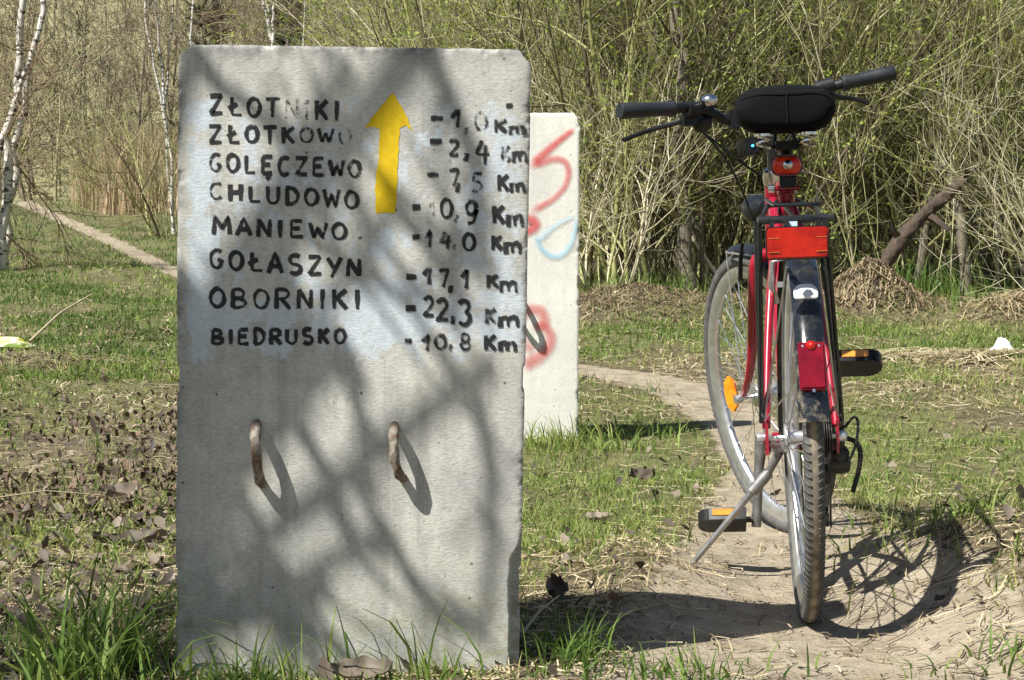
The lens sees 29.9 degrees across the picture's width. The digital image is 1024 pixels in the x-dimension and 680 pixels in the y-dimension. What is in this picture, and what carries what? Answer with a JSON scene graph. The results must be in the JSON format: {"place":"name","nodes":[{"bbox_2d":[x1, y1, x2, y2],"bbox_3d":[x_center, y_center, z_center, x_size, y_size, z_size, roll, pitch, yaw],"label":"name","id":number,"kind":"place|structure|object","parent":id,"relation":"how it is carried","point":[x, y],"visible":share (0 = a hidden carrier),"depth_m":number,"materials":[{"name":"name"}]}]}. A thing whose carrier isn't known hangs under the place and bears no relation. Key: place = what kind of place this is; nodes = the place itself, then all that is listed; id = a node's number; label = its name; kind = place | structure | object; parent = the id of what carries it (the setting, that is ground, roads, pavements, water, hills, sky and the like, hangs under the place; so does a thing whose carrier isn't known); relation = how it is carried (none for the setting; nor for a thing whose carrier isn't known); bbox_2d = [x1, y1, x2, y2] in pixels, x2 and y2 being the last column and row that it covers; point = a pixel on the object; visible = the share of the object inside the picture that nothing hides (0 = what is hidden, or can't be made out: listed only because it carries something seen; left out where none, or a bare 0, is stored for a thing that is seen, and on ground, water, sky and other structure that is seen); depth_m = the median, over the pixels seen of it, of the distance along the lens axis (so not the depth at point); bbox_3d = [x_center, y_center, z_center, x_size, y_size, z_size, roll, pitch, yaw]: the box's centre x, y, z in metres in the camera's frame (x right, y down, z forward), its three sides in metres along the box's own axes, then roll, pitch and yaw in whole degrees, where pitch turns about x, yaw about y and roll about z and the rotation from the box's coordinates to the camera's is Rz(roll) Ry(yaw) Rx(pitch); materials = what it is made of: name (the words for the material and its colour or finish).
{"place":"outdoors","nodes":[
{"label":"outdoors","id":0,"kind":"place"},
{"bbox_2d":[0,0,1023,679],"bbox_3d":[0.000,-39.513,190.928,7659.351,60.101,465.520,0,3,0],"label":"ground","id":1,"kind":"structure","parent":0,"point":[876,592],"depth_m":5.24,"materials":[{"name":"soil"}]},
{"bbox_2d":[0,337,37,347],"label":"wrapper","id":2,"kind":"object","parent":1,"relation":"on","point":[14,342],"visible":1,"depth_m":9.29,"materials":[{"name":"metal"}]},
{"bbox_2d":[0,490,104,497],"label":"straw stalk","id":3,"kind":"object","parent":1,"relation":"on","point":[48,491],"visible":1,"depth_m":5.18,"materials":[{"name":"plant"}]},
{"bbox_2d":[28,293,92,342],"bbox_3d":[-2.256,-0.117,9.607,0.026,0.200,1.202,0,3,2],"label":"straw stalk","id":4,"kind":"object","parent":1,"relation":"on","point":[45,326],"visible":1,"depth_m":9.49,"materials":[{"name":"beige plant"}]},
{"bbox_2d":[0,1,160,254],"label":"roadside shrub","id":5,"kind":"object","parent":1,"relation":"on","point":[32,152],"visible":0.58,"depth_m":20.33,"materials":[{"name":"beige plant"}]},
{"bbox_2d":[0,0,175,270],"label":"birch tree","id":6,"kind":"object","parent":1,"relation":"on","point":[8,147],"visible":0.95,"depth_m":17.50,"materials":[{"name":"white plant"}]},
{"bbox_2d":[0,100,177,215],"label":"reeds","id":7,"kind":"object","parent":1,"relation":"on","point":[119,203],"visible":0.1,"depth_m":35.59,"materials":[{"name":"beige plant"}]},
{"bbox_2d":[41,109,175,211],"bbox_3d":[-7.503,-3.230,36.964,3.046,2.491,2.705,0,3,0],"label":"roadside shrub","id":8,"kind":"object","parent":1,"relation":"on","point":[97,174],"visible":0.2,"depth_m":36.63,"materials":[{"name":"brown plant"}]},
{"bbox_2d":[53,36,185,237],"bbox_3d":[-4.638,-2.660,25.265,3.164,2.798,3.361,0,3,0],"label":"roadside shrub","id":9,"kind":"object","parent":1,"relation":"on","point":[141,211],"visible":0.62,"depth_m":25.23,"materials":[{"name":"beige plant"}]},
{"bbox_2d":[106,482,137,496],"bbox_3d":[-1.073,0.415,5.277,0.083,0.040,0.088,0,3,3],"label":"dead leaf","id":10,"kind":"object","parent":1,"relation":"on","point":[123,488],"visible":0.84,"depth_m":5.30,"materials":[{"name":"beige plant"}]},
{"bbox_2d":[93,528,156,545],"bbox_3d":[-0.903,0.461,4.479,0.150,0.041,0.081,-1,12,-20],"label":"bark piece","id":11,"kind":"object","parent":1,"relation":"on","point":[135,533],"visible":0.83,"depth_m":4.50,"materials":[{"name":"brown plant"}]},
{"bbox_2d":[72,0,253,238],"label":"birch tree","id":12,"kind":"object","parent":1,"relation":"on","point":[163,94],"visible":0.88,"depth_m":25.87,"materials":[{"name":"white plant"}]},
{"bbox_2d":[163,0,237,125],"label":"birch tree","id":13,"kind":"object","parent":1,"relation":"on","point":[215,5],"visible":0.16,"depth_m":40.61,"materials":[{"name":"green plant"}]},
{"bbox_2d":[138,0,278,201],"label":"birch tree","id":14,"kind":"object","parent":1,"relation":"on","point":[191,20],"visible":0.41,"depth_m":28.85,"materials":[{"name":"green plant"}]},
{"bbox_2d":[229,0,327,45],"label":"birch tree","id":15,"kind":"object","parent":1,"relation":"on","point":[286,25],"visible":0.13,"depth_m":32.97,"materials":[{"name":"green plant"}]},
{"bbox_2d":[194,0,364,45],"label":"birch tree","id":16,"kind":"object","parent":1,"relation":"on","point":[271,35],"visible":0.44,"depth_m":30.88,"materials":[{"name":"plant"}]},
{"bbox_2d":[260,0,312,45],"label":"birch tree","id":17,"kind":"object","parent":1,"relation":"on","point":[279,42],"visible":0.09,"depth_m":43.54,"materials":[{"name":"grey plant"}]},
{"bbox_2d":[175,44,530,678],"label":"concrete slab","id":18,"kind":"structure","parent":1,"relation":"on","point":[352,244],"depth_m":3.12,"materials":[{"name":"concrete"}]},
{"bbox_2d":[330,655,392,678],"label":"dead leaf","id":19,"kind":"object","parent":1,"relation":"on","point":[350,666],"visible":0.97,"depth_m":3.07,"materials":[{"name":"beige plant"}]},
{"bbox_2d":[259,0,565,103],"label":"willow shrub","id":20,"kind":"object","parent":1,"relation":"on","point":[360,25],"depth_m":28.02,"materials":[{"name":"green plant"}]},
{"bbox_2d":[245,0,612,228],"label":"willow shrub","id":21,"kind":"object","parent":1,"relation":"on","point":[428,39],"visible":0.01,"depth_m":27.14,"materials":[{"name":"green plant"}]},
{"bbox_2d":[179,0,695,155],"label":"willow shrub","id":22,"kind":"object","parent":1,"relation":"on","point":[353,37],"visible":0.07,"depth_m":18.93,"materials":[{"name":"green plant"}]},
{"bbox_2d":[274,0,616,157],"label":"willow shrub","id":23,"kind":"object","parent":1,"relation":"on","point":[393,3],"visible":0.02,"depth_m":22.73,"materials":[{"name":"green plant"}]},
{"bbox_2d":[196,0,802,272],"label":"willow shrub","id":24,"kind":"object","parent":1,"relation":"on","point":[471,45],"visible":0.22,"depth_m":15.01,"materials":[{"name":"green plant"}]},
{"bbox_2d":[0,0,1018,201],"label":"woodland","id":25,"kind":"object","parent":1,"relation":"on","point":[110,67],"visible":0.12,"depth_m":51.12,"materials":[{"name":"beige plant"}]},
{"bbox_2d":[0,199,1023,679],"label":"grass","id":26,"kind":"structure","parent":1,"relation":"on","point":[114,653],"depth_m":5.46,"materials":[{"name":"green plant"}]},
{"bbox_2d":[0,286,1023,679],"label":"leaf litter","id":27,"kind":"object","parent":1,"relation":"on","point":[168,578],"visible":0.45,"depth_m":4.28,"materials":[{"name":"brown plant"}]},
{"bbox_2d":[0,330,1023,679],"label":"bark debris","id":28,"kind":"object","parent":1,"relation":"on","point":[12,512],"visible":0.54,"depth_m":5.24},
{"bbox_2d":[0,209,1023,679],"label":"straw","id":29,"kind":"object","parent":1,"relation":"on","point":[1016,295],"visible":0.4,"depth_m":7.44,"materials":[{"name":"beige plant"}]},
{"bbox_2d":[521,595,559,634],"bbox_3d":[0.051,0.491,3.431,0.006,0.033,0.212,1,3,19],"label":"twig","id":30,"kind":"object","parent":1,"relation":"on","point":[536,615],"visible":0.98,"depth_m":3.41,"materials":[{"name":"wood"}]},
{"bbox_2d":[361,1,725,241],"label":"willow shrub","id":31,"kind":"object","parent":1,"relation":"on","point":[535,103],"visible":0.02,"depth_m":22.66,"materials":[{"name":"green plant"}]},
{"bbox_2d":[523,113,579,438],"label":"graffiti slab","id":32,"kind":"structure","parent":1,"relation":"on","point":[550,377],"depth_m":6.72,"materials":[{"name":"concrete"}]},
{"bbox_2d":[546,573,568,600],"bbox_3d":[0.083,0.474,3.677,0.027,0.058,0.075,-28,-7,20],"label":"dead leaf","id":33,"kind":"object","parent":1,"relation":"on","point":[556,585],"visible":0.99,"depth_m":3.69,"materials":[{"name":"black plant"}]},
{"bbox_2d":[398,0,722,253],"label":"willow shrub","id":34,"kind":"object","parent":1,"relation":"on","point":[551,96],"visible":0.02,"depth_m":19.64,"materials":[{"name":"green plant"}]},
{"bbox_2d":[182,0,946,287],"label":"willow shrub","id":35,"kind":"object","parent":1,"relation":"on","point":[664,224],"visible":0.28,"depth_m":14.41,"materials":[{"name":"green plant"}]},
{"bbox_2d":[266,0,865,279],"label":"willow shrub","id":36,"kind":"object","parent":1,"relation":"on","point":[706,54],"visible":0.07,"depth_m":15.63,"materials":[{"name":"green plant"}]},
{"bbox_2d":[246,0,913,275],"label":"willow shrub","id":37,"kind":"object","parent":1,"relation":"on","point":[658,268],"visible":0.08,"depth_m":15.49,"materials":[{"name":"green plant"}]},
{"bbox_2d":[581,511,608,521],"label":"dead leaf","id":38,"kind":"object","parent":1,"relation":"on","point":[598,515],"visible":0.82,"depth_m":4.84,"materials":[{"name":"beige plant"}]},
{"bbox_2d":[374,0,840,290],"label":"dry bush","id":39,"kind":"object","parent":1,"relation":"on","point":[624,237],"visible":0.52,"depth_m":13.84,"materials":[{"name":"beige plant"}]},
{"bbox_2d":[446,0,768,244],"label":"willow shrub","id":40,"kind":"object","parent":1,"relation":"on","point":[601,126],"depth_m":23.45,"materials":[{"name":"green plant"}]},
{"bbox_2d":[629,468,651,479],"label":"dead leaf","id":41,"kind":"object","parent":1,"relation":"on","point":[635,473],"visible":0.91,"depth_m":5.63,"materials":[{"name":"beige plant"}]},
{"bbox_2d":[538,0,766,288],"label":"willow tree","id":42,"kind":"object","parent":1,"relation":"on","point":[697,236],"visible":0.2,"depth_m":14.85,"materials":[{"name":"green plant"}]},
{"bbox_2d":[346,0,974,293],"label":"willow shrub","id":43,"kind":"object","parent":1,"relation":"on","point":[635,218],"visible":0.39,"depth_m":14.24,"materials":[{"name":"green plant"}]},
{"bbox_2d":[530,0,807,290],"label":"willow tree","id":44,"kind":"object","parent":1,"relation":"on","point":[684,239],"visible":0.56,"depth_m":14.18,"materials":[{"name":"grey plant"}]},
{"bbox_2d":[401,0,1023,284],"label":"willow shrub","id":45,"kind":"object","parent":1,"relation":"on","point":[714,268],"visible":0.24,"depth_m":14.28,"materials":[{"name":"green plant"}]},
{"bbox_2d":[450,0,1023,271],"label":"willow shrub","id":46,"kind":"object","parent":1,"relation":"on","point":[720,239],"visible":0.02,"depth_m":16.15,"materials":[{"name":"green plant"}]},
{"bbox_2d":[615,65,896,622],"bbox_3d":[0.497,-0.057,4.132,0.598,1.123,1.706,1,3,14],"label":"bicycle","id":47,"kind":"object","parent":1,"relation":"on","point":[804,390],"visible":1,"depth_m":3.71,"materials":[{"name":"red metal"}]},
{"bbox_2d":[496,0,1023,271],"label":"willow shrub","id":48,"kind":"object","parent":1,"relation":"on","point":[874,234],"visible":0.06,"depth_m":16.15,"materials":[{"name":"green plant"}]},
{"bbox_2d":[511,0,1023,291],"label":"willow shrub","id":49,"kind":"object","parent":1,"relation":"on","point":[775,38],"visible":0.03,"depth_m":15.16,"materials":[{"name":"green plant"}]},
{"bbox_2d":[540,0,1023,289],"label":"willow shrub","id":50,"kind":"object","parent":1,"relation":"on","point":[882,211],"visible":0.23,"depth_m":14.80,"materials":[{"name":"green plant"}]},
{"bbox_2d":[559,0,1006,267],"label":"willow shrub","id":51,"kind":"object","parent":1,"relation":"on","point":[731,196],"depth_m":18.03,"materials":[{"name":"green plant"}]},
{"bbox_2d":[545,0,1023,289],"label":"willow shrub","id":52,"kind":"object","parent":1,"relation":"on","point":[974,236],"visible":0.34,"depth_m":14.59,"materials":[{"name":"green plant"}]},
{"bbox_2d":[574,0,1023,292],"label":"willow shrub","id":53,"kind":"object","parent":1,"relation":"on","point":[732,162],"visible":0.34,"depth_m":14.66,"materials":[{"name":"green plant"}]},
{"bbox_2d":[702,0,1023,278],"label":"willow shrub","id":54,"kind":"object","parent":1,"relation":"on","point":[943,260],"visible":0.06,"depth_m":16.05,"materials":[{"name":"green plant"}]},
{"bbox_2d":[725,1,1003,258],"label":"willow shrub","id":55,"kind":"object","parent":1,"relation":"on","point":[845,246],"visible":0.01,"depth_m":19.36,"materials":[{"name":"green plant"}]},
{"bbox_2d":[724,0,1020,293],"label":"willow tree","id":56,"kind":"object","parent":1,"relation":"on","point":[964,256],"visible":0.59,"depth_m":14.20,"materials":[{"name":"grey plant"}]},
{"bbox_2d":[744,0,1023,290],"bbox_3d":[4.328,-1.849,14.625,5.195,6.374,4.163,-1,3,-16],"label":"willow shrub","id":57,"kind":"object","parent":1,"relation":"on","point":[998,98],"visible":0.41,"depth_m":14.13,"materials":[{"name":"green plant"}]},
{"bbox_2d":[758,0,1023,294],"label":"dry bush","id":58,"kind":"object","parent":1,"relation":"on","point":[861,209],"visible":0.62,"depth_m":13.92,"materials":[{"name":"beige plant"}]},
{"bbox_2d":[760,8,1023,263],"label":"willow shrub","id":59,"kind":"object","parent":1,"relation":"on","point":[982,247],"depth_m":19.11,"materials":[{"name":"green plant"}]},
{"bbox_2d":[762,0,1023,283],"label":"willow tree","id":60,"kind":"object","parent":1,"relation":"on","point":[925,244],"visible":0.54,"depth_m":14.13,"materials":[{"name":"grey plant"}]},
{"bbox_2d":[806,0,1023,297],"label":"dry bush","id":61,"kind":"object","parent":1,"relation":"on","point":[1005,214],"visible":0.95,"depth_m":12.39,"materials":[{"name":"beige plant"}]},
{"bbox_2d":[840,13,1019,246],"bbox_3d":[4.971,-4.297,22.484,5.863,7.476,8.057,-2,4,-33],"label":"willow shrub","id":62,"kind":"object","parent":1,"relation":"on","point":[967,150],"depth_m":22.36,"materials":[{"name":"green plant"}]},
{"bbox_2d":[879,151,981,269],"bbox_3d":[2.733,-0.786,12.717,0.896,0.965,0.194,-1,3,-17],"label":"broken branch","id":63,"kind":"object","parent":1,"relation":"on","point":[902,238],"visible":0.82,"depth_m":12.70,"materials":[{"name":"brown plant"}]},
{"bbox_2d":[910,8,1023,241],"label":"willow shrub","id":64,"kind":"object","parent":1,"relation":"on","point":[986,151],"depth_m":22.98,"materials":[{"name":"green plant"}]},
{"bbox_2d":[990,337,1013,351],"bbox_3d":[2.533,0.027,9.917,0.144,0.082,0.106,0,3,0],"label":"paper scrap","id":65,"kind":"object","parent":1,"relation":"on","point":[1001,342],"visible":0.52,"depth_m":9.90,"materials":[{"name":"white paper"}]}
]}

